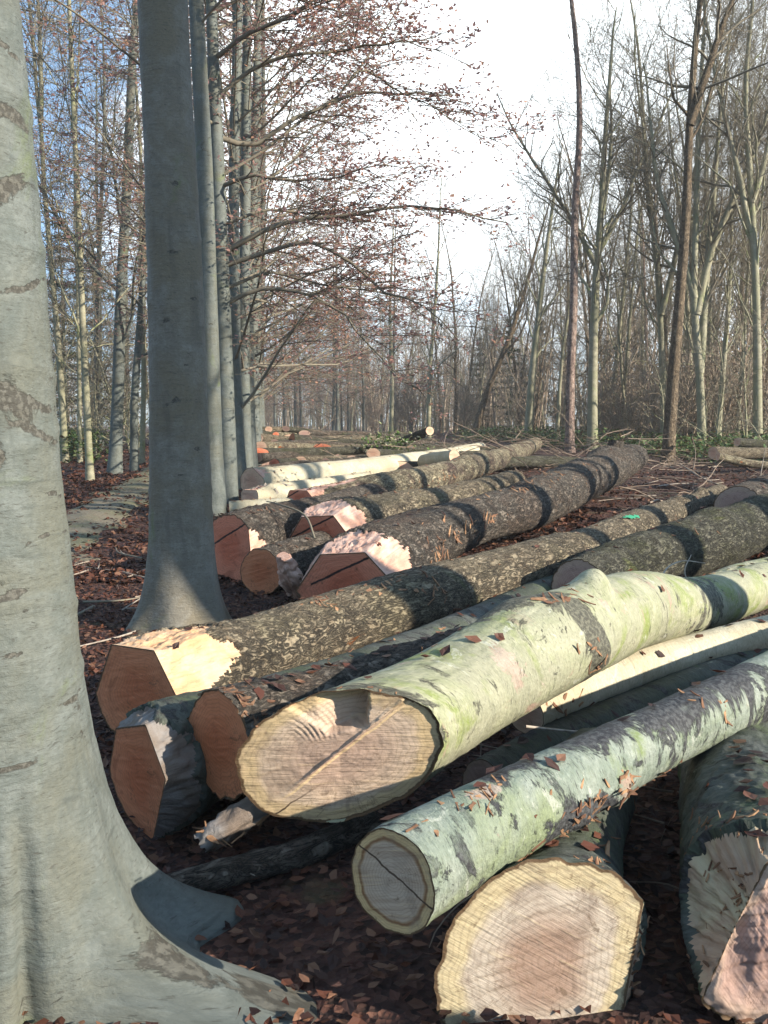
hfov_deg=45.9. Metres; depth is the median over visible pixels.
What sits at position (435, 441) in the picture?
felled log
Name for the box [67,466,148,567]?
path
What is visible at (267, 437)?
felled log
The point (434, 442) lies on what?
felled log
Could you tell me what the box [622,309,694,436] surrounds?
sapling
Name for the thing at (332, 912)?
fallen leaves
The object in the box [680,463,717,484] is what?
fallen twig
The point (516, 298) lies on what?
bare tree
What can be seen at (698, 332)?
oak tree
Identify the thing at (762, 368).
sapling
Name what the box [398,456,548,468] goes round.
felled log
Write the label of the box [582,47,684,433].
bare tree
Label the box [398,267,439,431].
bare tree
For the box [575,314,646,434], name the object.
sapling
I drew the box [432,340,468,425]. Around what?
sapling
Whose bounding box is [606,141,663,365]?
bare tree
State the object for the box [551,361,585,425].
sapling
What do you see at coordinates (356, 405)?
bare tree
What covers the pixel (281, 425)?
sapling
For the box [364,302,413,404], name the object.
bare tree
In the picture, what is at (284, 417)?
beech tree
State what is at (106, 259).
bare tree
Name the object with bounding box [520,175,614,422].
bare tree
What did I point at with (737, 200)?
bare tree
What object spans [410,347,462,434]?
sapling
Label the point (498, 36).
sky
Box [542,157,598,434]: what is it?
bare tree
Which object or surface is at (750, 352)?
sapling
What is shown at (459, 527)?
felled log
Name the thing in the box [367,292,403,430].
bare tree
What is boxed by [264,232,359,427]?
beech tree
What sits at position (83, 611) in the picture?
fallen twig
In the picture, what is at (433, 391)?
bare tree
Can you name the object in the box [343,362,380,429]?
sapling
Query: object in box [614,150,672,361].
bare tree
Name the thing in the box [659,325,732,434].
sapling
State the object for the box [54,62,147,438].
beech tree
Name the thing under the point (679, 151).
bare tree
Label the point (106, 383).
sapling
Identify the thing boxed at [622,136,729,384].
bare tree
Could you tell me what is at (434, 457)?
felled log
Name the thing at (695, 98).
oak tree
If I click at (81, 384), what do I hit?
sapling
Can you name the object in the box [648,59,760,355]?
bare tree
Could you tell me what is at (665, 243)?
bare tree
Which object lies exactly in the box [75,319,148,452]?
sapling
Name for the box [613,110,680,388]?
bare tree
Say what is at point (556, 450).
brushwood
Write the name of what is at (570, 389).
pine tree
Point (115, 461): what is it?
beech tree
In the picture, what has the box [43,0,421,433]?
beech tree
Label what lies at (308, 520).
fallen twig
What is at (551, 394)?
sapling
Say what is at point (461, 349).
bare tree
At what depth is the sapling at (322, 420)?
81.58 m
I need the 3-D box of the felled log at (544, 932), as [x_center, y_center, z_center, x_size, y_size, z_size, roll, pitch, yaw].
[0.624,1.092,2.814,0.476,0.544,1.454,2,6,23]
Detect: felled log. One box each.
[96,484,726,733]
[109,574,553,839]
[186,626,465,800]
[213,483,387,583]
[229,497,292,511]
[235,561,767,822]
[240,442,484,489]
[240,531,332,594]
[241,472,372,499]
[257,441,437,447]
[257,446,434,455]
[257,451,298,462]
[258,459,349,466]
[261,434,398,441]
[262,426,409,434]
[262,430,407,435]
[265,426,297,432]
[269,455,333,464]
[270,440,353,444]
[271,439,390,443]
[273,432,298,435]
[282,426,403,437]
[284,434,417,442]
[287,438,541,499]
[289,433,316,440]
[289,470,525,537]
[296,440,648,599]
[296,456,346,460]
[299,430,420,439]
[310,436,342,438]
[314,443,436,449]
[322,458,350,459]
[338,437,457,444]
[340,456,367,458]
[351,650,767,935]
[359,444,448,446]
[366,448,489,456]
[390,441,448,443]
[397,427,433,445]
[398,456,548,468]
[402,444,456,447]
[407,445,501,449]
[417,450,459,465]
[419,440,465,443]
[434,727,649,1023]
[462,648,767,784]
[504,459,568,468]
[505,466,554,468]
[512,615,767,733]
[525,456,581,460]
[551,494,767,589]
[677,722,767,1023]
[707,557,767,574]
[708,446,767,458]
[713,474,767,507]
[715,452,767,468]
[734,438,767,447]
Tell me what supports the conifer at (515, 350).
on the forest floor
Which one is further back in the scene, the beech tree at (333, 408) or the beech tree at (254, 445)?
the beech tree at (333, 408)
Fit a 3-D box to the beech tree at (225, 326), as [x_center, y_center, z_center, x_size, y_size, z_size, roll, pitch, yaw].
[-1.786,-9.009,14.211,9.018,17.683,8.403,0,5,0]
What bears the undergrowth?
on the forest floor
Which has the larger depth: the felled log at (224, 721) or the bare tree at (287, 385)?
the bare tree at (287, 385)
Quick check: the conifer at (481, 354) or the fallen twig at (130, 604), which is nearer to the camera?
the fallen twig at (130, 604)
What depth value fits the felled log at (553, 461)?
22.17 m
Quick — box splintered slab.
[276,552,303,600]
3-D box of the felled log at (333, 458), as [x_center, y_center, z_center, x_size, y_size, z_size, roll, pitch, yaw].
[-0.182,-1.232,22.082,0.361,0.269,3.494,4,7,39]
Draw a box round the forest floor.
[23,426,767,1023]
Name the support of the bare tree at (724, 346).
on the forest floor
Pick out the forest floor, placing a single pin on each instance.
(379, 1006)
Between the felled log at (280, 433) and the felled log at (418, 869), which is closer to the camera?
the felled log at (418, 869)
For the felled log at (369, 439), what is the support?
on the felled log
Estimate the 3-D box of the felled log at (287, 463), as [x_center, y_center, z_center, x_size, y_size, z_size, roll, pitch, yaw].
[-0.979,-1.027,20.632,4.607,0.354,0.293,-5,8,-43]
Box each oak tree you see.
[465,0,708,449]
[545,0,749,440]
[568,0,767,450]
[594,0,767,465]
[635,0,767,439]
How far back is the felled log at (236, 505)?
12.91 m
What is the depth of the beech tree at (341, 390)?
84.01 m
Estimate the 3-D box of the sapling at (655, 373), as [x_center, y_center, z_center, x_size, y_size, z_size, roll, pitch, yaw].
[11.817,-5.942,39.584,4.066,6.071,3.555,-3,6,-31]
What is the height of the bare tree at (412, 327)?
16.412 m
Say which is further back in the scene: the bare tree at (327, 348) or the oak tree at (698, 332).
the bare tree at (327, 348)
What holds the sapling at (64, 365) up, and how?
on the forest floor
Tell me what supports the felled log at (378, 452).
on the felled log at (251, 477)
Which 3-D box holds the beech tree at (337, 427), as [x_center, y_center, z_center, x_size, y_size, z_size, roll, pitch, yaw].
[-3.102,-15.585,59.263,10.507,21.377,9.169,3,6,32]
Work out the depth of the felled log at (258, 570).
7.58 m
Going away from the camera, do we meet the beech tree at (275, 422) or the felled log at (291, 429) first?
the felled log at (291, 429)
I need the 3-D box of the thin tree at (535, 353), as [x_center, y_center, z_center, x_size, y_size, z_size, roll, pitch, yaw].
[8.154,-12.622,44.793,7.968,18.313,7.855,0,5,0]
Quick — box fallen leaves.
[22,444,767,1023]
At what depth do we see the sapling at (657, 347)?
36.92 m
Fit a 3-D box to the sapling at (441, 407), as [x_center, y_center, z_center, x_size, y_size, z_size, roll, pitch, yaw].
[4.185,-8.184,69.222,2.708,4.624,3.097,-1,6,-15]
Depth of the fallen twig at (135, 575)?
8.29 m
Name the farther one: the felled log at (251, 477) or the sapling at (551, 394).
the sapling at (551, 394)
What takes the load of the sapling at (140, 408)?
on the forest floor
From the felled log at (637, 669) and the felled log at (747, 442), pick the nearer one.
the felled log at (637, 669)
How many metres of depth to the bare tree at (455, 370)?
64.45 m
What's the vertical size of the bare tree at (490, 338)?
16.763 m
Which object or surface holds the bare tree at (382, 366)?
on the forest floor
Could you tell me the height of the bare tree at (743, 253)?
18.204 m
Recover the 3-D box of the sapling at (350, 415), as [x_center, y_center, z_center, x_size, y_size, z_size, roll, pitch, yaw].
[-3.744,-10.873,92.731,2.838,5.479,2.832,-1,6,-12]
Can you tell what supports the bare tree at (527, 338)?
on the forest floor
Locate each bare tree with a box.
[47,267,89,397]
[61,95,135,424]
[267,276,293,425]
[293,311,329,428]
[304,272,373,430]
[339,311,375,430]
[342,298,380,430]
[357,252,449,413]
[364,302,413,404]
[366,279,405,431]
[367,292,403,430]
[390,218,472,432]
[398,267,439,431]
[404,156,491,434]
[406,278,470,415]
[408,298,440,430]
[414,309,442,432]
[427,198,526,422]
[437,297,468,431]
[440,305,476,407]
[453,186,557,430]
[453,238,518,407]
[459,255,524,405]
[465,274,504,383]
[496,219,534,430]
[499,207,531,405]
[507,34,645,373]
[509,175,562,428]
[515,231,555,423]
[516,234,557,398]
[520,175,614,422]
[521,129,626,425]
[524,154,584,394]
[528,225,570,429]
[529,105,621,436]
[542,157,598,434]
[549,164,673,362]
[550,2,741,387]
[555,2,722,436]
[563,124,626,368]
[576,147,653,428]
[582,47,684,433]
[591,0,767,432]
[603,107,672,436]
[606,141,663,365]
[612,96,736,367]
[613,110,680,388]
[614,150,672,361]
[620,0,767,353]
[621,10,733,447]
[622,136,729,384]
[624,0,742,401]
[625,16,767,344]
[627,0,767,426]
[629,59,748,357]
[632,146,681,358]
[642,0,767,435]
[644,69,723,368]
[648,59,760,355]
[654,45,767,362]
[659,0,767,346]
[666,13,749,350]
[707,7,767,348]
[713,56,767,407]
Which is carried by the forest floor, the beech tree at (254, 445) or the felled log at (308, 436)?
the beech tree at (254, 445)
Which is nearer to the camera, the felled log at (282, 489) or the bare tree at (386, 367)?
the felled log at (282, 489)
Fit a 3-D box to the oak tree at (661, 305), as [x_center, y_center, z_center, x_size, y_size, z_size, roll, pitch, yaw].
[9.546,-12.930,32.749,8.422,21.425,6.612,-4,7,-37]
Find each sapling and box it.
[47,252,148,450]
[48,206,129,423]
[49,285,114,441]
[49,315,90,431]
[56,306,140,455]
[62,248,129,434]
[64,265,148,446]
[64,328,111,433]
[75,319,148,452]
[83,245,148,440]
[103,230,148,438]
[104,306,148,444]
[124,341,148,449]
[271,387,293,426]
[308,350,341,429]
[335,388,359,430]
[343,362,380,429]
[385,357,426,431]
[400,330,463,428]
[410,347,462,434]
[425,377,453,434]
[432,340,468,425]
[435,333,490,429]
[447,326,490,435]
[495,363,525,432]
[512,352,556,425]
[517,345,548,421]
[521,327,564,433]
[535,359,566,432]
[548,323,611,427]
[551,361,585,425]
[561,358,602,433]
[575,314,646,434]
[576,356,613,429]
[578,226,658,437]
[602,310,685,433]
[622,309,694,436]
[630,320,659,433]
[638,294,670,426]
[655,253,741,436]
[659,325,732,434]
[677,272,758,443]
[705,292,767,438]
[726,307,767,434]
[731,265,767,439]
[748,291,767,429]
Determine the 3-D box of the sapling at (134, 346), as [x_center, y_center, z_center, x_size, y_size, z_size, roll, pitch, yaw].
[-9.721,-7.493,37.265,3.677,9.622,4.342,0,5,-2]
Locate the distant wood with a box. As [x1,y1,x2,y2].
[52,128,767,447]
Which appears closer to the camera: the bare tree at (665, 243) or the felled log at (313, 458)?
the felled log at (313, 458)
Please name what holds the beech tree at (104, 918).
on the forest floor
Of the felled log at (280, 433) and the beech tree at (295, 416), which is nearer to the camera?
the felled log at (280, 433)
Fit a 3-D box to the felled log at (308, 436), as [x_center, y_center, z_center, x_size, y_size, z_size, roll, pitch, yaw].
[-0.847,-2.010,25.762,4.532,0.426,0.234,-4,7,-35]
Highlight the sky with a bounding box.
[20,0,767,425]
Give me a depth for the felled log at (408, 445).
24.50 m
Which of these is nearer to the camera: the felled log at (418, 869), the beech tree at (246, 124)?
the felled log at (418, 869)
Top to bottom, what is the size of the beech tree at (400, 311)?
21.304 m
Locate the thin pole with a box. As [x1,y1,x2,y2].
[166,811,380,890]
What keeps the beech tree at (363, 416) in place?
on the forest floor
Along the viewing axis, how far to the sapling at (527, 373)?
66.14 m
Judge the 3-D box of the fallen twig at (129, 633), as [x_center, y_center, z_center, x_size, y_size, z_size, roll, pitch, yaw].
[-1.815,0.843,6.174,0.102,0.023,0.867,3,6,26]
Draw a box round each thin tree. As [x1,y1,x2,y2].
[20,0,189,462]
[20,0,227,464]
[367,156,423,431]
[407,144,481,438]
[467,61,624,437]
[469,129,616,439]
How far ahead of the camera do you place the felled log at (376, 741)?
3.16 m
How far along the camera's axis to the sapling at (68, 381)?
30.52 m
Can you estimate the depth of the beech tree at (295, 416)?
74.07 m
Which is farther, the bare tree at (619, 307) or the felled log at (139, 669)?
the bare tree at (619, 307)
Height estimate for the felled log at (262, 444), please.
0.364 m
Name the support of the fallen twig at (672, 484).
on the forest floor
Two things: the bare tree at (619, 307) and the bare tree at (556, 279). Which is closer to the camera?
the bare tree at (619, 307)
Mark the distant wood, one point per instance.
(630, 398)
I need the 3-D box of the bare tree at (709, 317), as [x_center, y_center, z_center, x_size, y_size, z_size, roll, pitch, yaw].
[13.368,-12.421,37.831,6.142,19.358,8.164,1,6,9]
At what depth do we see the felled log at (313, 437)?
24.95 m
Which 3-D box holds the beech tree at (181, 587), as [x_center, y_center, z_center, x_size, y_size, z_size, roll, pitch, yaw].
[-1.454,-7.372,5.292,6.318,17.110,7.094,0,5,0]
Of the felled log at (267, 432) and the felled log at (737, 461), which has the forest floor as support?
the felled log at (737, 461)
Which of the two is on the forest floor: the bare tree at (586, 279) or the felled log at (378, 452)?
the bare tree at (586, 279)
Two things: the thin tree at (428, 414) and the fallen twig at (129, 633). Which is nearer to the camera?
the fallen twig at (129, 633)
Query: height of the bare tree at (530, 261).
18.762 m
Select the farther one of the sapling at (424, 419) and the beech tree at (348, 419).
the beech tree at (348, 419)
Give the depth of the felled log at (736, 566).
6.79 m
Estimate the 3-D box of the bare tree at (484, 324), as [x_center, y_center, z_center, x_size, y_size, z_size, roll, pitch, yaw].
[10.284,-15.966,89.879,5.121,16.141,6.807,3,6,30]
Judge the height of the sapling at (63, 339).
7.902 m
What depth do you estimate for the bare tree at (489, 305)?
82.28 m
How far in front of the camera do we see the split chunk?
3.06 m
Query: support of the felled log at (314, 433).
on the felled log
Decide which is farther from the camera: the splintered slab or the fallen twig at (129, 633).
the splintered slab
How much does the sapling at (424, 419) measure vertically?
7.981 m
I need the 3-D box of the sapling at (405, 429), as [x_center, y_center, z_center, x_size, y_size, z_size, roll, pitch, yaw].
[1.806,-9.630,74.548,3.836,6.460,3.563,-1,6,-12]
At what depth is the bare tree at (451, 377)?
88.33 m
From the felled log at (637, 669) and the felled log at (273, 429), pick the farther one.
the felled log at (273, 429)
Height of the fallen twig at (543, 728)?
0.134 m
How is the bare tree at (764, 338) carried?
on the forest floor
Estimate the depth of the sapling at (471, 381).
63.73 m
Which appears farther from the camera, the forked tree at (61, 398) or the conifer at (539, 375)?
the conifer at (539, 375)
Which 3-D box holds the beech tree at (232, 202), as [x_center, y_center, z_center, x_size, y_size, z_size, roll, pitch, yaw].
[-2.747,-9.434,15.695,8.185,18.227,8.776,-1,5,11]
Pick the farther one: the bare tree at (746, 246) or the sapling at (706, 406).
the bare tree at (746, 246)
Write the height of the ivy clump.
0.977 m
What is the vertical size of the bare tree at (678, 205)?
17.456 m
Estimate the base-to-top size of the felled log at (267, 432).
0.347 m
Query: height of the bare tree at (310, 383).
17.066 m
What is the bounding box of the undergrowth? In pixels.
[59,424,767,466]
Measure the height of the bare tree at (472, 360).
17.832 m
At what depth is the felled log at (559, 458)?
23.70 m
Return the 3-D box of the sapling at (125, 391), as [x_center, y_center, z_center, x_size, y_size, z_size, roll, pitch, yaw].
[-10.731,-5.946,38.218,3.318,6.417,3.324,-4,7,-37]
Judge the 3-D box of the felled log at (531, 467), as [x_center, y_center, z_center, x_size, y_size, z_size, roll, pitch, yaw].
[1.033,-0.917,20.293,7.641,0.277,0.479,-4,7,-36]
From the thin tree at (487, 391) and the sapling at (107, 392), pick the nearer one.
the sapling at (107, 392)
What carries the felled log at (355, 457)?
on the forest floor
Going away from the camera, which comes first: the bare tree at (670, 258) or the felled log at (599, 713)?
the felled log at (599, 713)
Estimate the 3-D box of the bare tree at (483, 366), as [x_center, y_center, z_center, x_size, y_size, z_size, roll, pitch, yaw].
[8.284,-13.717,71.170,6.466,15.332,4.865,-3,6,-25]
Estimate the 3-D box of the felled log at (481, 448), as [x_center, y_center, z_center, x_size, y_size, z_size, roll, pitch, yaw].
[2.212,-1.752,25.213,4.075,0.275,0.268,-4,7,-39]
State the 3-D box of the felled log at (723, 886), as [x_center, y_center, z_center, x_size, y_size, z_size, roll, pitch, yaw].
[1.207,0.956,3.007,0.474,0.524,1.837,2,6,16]
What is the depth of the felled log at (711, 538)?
7.90 m
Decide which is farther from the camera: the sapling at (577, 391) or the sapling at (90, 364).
the sapling at (577, 391)
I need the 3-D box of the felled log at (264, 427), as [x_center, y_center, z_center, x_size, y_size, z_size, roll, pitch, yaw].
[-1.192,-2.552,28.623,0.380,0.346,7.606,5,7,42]
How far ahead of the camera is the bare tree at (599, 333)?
47.93 m
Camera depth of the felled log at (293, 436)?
23.36 m
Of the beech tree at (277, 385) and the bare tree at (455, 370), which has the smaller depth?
the beech tree at (277, 385)
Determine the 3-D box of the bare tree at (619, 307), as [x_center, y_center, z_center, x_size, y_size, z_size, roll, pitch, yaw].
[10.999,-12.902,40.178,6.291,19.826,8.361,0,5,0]
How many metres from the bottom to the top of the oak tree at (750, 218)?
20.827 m
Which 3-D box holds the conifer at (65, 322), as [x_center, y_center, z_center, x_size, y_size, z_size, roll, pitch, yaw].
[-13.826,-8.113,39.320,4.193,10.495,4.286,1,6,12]
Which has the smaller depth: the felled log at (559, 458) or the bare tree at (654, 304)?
the felled log at (559, 458)
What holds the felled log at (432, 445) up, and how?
on the felled log
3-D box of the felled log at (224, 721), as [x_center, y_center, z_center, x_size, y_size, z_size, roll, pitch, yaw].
[0.019,0.749,4.077,0.400,0.415,2.173,4,7,35]
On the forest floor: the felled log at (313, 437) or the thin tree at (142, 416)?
the thin tree at (142, 416)
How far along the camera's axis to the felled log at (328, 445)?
22.55 m
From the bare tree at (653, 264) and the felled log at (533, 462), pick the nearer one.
the felled log at (533, 462)
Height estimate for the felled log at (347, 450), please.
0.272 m
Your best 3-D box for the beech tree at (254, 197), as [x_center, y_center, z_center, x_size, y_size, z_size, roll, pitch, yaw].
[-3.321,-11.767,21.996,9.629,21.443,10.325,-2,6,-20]
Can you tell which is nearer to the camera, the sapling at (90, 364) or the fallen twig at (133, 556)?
the fallen twig at (133, 556)
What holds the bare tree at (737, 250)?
on the forest floor
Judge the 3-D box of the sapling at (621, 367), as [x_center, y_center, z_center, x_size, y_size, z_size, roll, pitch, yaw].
[10.369,-7.526,39.254,4.192,9.288,3.549,-5,8,-43]
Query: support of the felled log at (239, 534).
on the forest floor
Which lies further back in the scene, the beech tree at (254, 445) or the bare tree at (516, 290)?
the bare tree at (516, 290)
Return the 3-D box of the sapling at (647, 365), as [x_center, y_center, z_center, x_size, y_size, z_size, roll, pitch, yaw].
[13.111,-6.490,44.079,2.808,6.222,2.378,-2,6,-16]
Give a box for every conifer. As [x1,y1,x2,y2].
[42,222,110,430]
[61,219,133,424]
[463,329,498,426]
[491,318,537,432]
[520,321,562,425]
[632,333,654,436]
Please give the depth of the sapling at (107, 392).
26.77 m
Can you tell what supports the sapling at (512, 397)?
on the forest floor
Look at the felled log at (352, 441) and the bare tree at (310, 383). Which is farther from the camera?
the bare tree at (310, 383)
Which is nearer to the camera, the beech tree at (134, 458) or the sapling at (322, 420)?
the beech tree at (134, 458)
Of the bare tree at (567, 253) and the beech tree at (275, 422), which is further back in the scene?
the beech tree at (275, 422)
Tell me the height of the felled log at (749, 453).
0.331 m
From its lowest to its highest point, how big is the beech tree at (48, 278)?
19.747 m
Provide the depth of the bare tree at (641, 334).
51.70 m
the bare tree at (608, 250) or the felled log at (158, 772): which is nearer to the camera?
the felled log at (158, 772)
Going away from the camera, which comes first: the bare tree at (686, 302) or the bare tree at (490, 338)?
the bare tree at (686, 302)
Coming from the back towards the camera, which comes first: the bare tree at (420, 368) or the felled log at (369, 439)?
the bare tree at (420, 368)
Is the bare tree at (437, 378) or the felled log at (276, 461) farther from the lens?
the bare tree at (437, 378)
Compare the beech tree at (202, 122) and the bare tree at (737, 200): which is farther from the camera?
the bare tree at (737, 200)
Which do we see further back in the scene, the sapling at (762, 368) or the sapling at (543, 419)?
the sapling at (543, 419)
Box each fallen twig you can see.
[77,605,95,615]
[80,630,135,646]
[83,597,139,602]
[115,547,142,558]
[121,598,139,610]
[126,572,144,577]
[266,501,315,538]
[524,725,577,731]
[598,496,643,499]
[658,483,689,486]
[663,560,704,573]
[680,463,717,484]
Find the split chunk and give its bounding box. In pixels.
[192,796,269,852]
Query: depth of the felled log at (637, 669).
4.66 m
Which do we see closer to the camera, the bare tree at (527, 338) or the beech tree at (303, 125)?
the beech tree at (303, 125)
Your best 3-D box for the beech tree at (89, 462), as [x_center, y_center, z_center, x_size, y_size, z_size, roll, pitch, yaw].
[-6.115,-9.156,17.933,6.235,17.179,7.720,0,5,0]
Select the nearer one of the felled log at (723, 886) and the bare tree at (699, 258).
the felled log at (723, 886)
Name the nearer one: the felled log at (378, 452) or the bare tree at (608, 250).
the felled log at (378, 452)
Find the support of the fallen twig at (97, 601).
on the fallen leaves
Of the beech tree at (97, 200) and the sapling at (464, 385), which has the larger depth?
the sapling at (464, 385)
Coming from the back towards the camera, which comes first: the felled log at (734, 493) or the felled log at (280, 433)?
the felled log at (280, 433)
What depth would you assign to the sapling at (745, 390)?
29.30 m
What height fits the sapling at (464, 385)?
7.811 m
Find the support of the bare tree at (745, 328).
on the forest floor
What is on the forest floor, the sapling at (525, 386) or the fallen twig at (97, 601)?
the sapling at (525, 386)
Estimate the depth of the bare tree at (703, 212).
58.68 m
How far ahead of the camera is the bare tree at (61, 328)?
72.56 m
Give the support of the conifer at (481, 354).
on the forest floor
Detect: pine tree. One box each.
[564,0,582,452]
[600,100,672,430]
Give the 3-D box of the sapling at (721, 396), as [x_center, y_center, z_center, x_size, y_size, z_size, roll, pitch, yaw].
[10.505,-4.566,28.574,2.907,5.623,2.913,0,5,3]
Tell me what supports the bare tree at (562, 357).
on the forest floor
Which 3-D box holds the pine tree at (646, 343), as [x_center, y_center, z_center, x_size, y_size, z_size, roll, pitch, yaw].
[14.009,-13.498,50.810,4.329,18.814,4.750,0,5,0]
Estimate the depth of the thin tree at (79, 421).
24.18 m
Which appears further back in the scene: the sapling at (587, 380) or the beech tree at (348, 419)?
the beech tree at (348, 419)
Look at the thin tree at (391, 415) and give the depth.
54.26 m
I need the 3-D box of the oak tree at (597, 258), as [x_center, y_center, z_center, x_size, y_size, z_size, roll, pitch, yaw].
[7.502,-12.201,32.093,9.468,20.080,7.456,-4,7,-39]
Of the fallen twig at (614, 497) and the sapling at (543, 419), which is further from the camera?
the sapling at (543, 419)
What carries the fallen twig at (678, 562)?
on the felled log at (376, 741)
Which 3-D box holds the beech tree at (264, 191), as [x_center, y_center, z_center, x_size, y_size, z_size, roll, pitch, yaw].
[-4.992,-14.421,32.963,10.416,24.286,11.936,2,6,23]
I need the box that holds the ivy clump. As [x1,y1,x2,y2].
[349,422,435,453]
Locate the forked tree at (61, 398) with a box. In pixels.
[20,0,124,462]
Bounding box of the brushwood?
[256,406,767,947]
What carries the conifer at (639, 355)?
on the forest floor
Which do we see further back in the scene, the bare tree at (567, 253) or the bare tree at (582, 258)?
the bare tree at (582, 258)
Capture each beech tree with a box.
[0,0,317,1023]
[19,0,204,480]
[21,0,562,503]
[23,0,148,448]
[23,0,294,473]
[25,0,425,491]
[28,0,148,449]
[29,0,340,470]
[33,0,442,467]
[33,0,472,466]
[35,145,76,396]
[39,0,323,515]
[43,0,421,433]
[50,0,435,465]
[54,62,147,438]
[63,0,454,425]
[96,9,406,425]
[107,0,400,421]
[122,0,231,633]
[264,183,348,426]
[264,217,311,426]
[264,218,332,425]
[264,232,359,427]
[268,126,418,430]
[269,201,404,429]
[302,284,384,430]
[305,225,416,430]
[307,195,386,430]
[341,159,446,429]
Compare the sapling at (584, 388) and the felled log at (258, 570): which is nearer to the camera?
the felled log at (258, 570)
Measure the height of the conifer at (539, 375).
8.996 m
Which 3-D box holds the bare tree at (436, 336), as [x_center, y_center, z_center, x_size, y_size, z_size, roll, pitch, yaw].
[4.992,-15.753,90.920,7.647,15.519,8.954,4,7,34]
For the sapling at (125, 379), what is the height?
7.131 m
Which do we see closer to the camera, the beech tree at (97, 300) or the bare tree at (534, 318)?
the beech tree at (97, 300)
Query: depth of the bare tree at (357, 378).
85.92 m
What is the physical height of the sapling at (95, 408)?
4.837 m
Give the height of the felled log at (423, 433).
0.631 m
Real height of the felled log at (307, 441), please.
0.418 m
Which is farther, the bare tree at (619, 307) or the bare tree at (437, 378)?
the bare tree at (437, 378)
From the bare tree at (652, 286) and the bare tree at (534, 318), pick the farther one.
the bare tree at (534, 318)
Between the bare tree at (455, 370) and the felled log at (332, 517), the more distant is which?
the bare tree at (455, 370)
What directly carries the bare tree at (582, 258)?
on the forest floor
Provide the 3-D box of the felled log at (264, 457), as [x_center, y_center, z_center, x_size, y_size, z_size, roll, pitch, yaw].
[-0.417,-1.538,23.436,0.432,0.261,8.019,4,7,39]
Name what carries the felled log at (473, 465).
on the forest floor
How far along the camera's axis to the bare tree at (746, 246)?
56.22 m
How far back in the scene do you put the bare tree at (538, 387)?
52.58 m

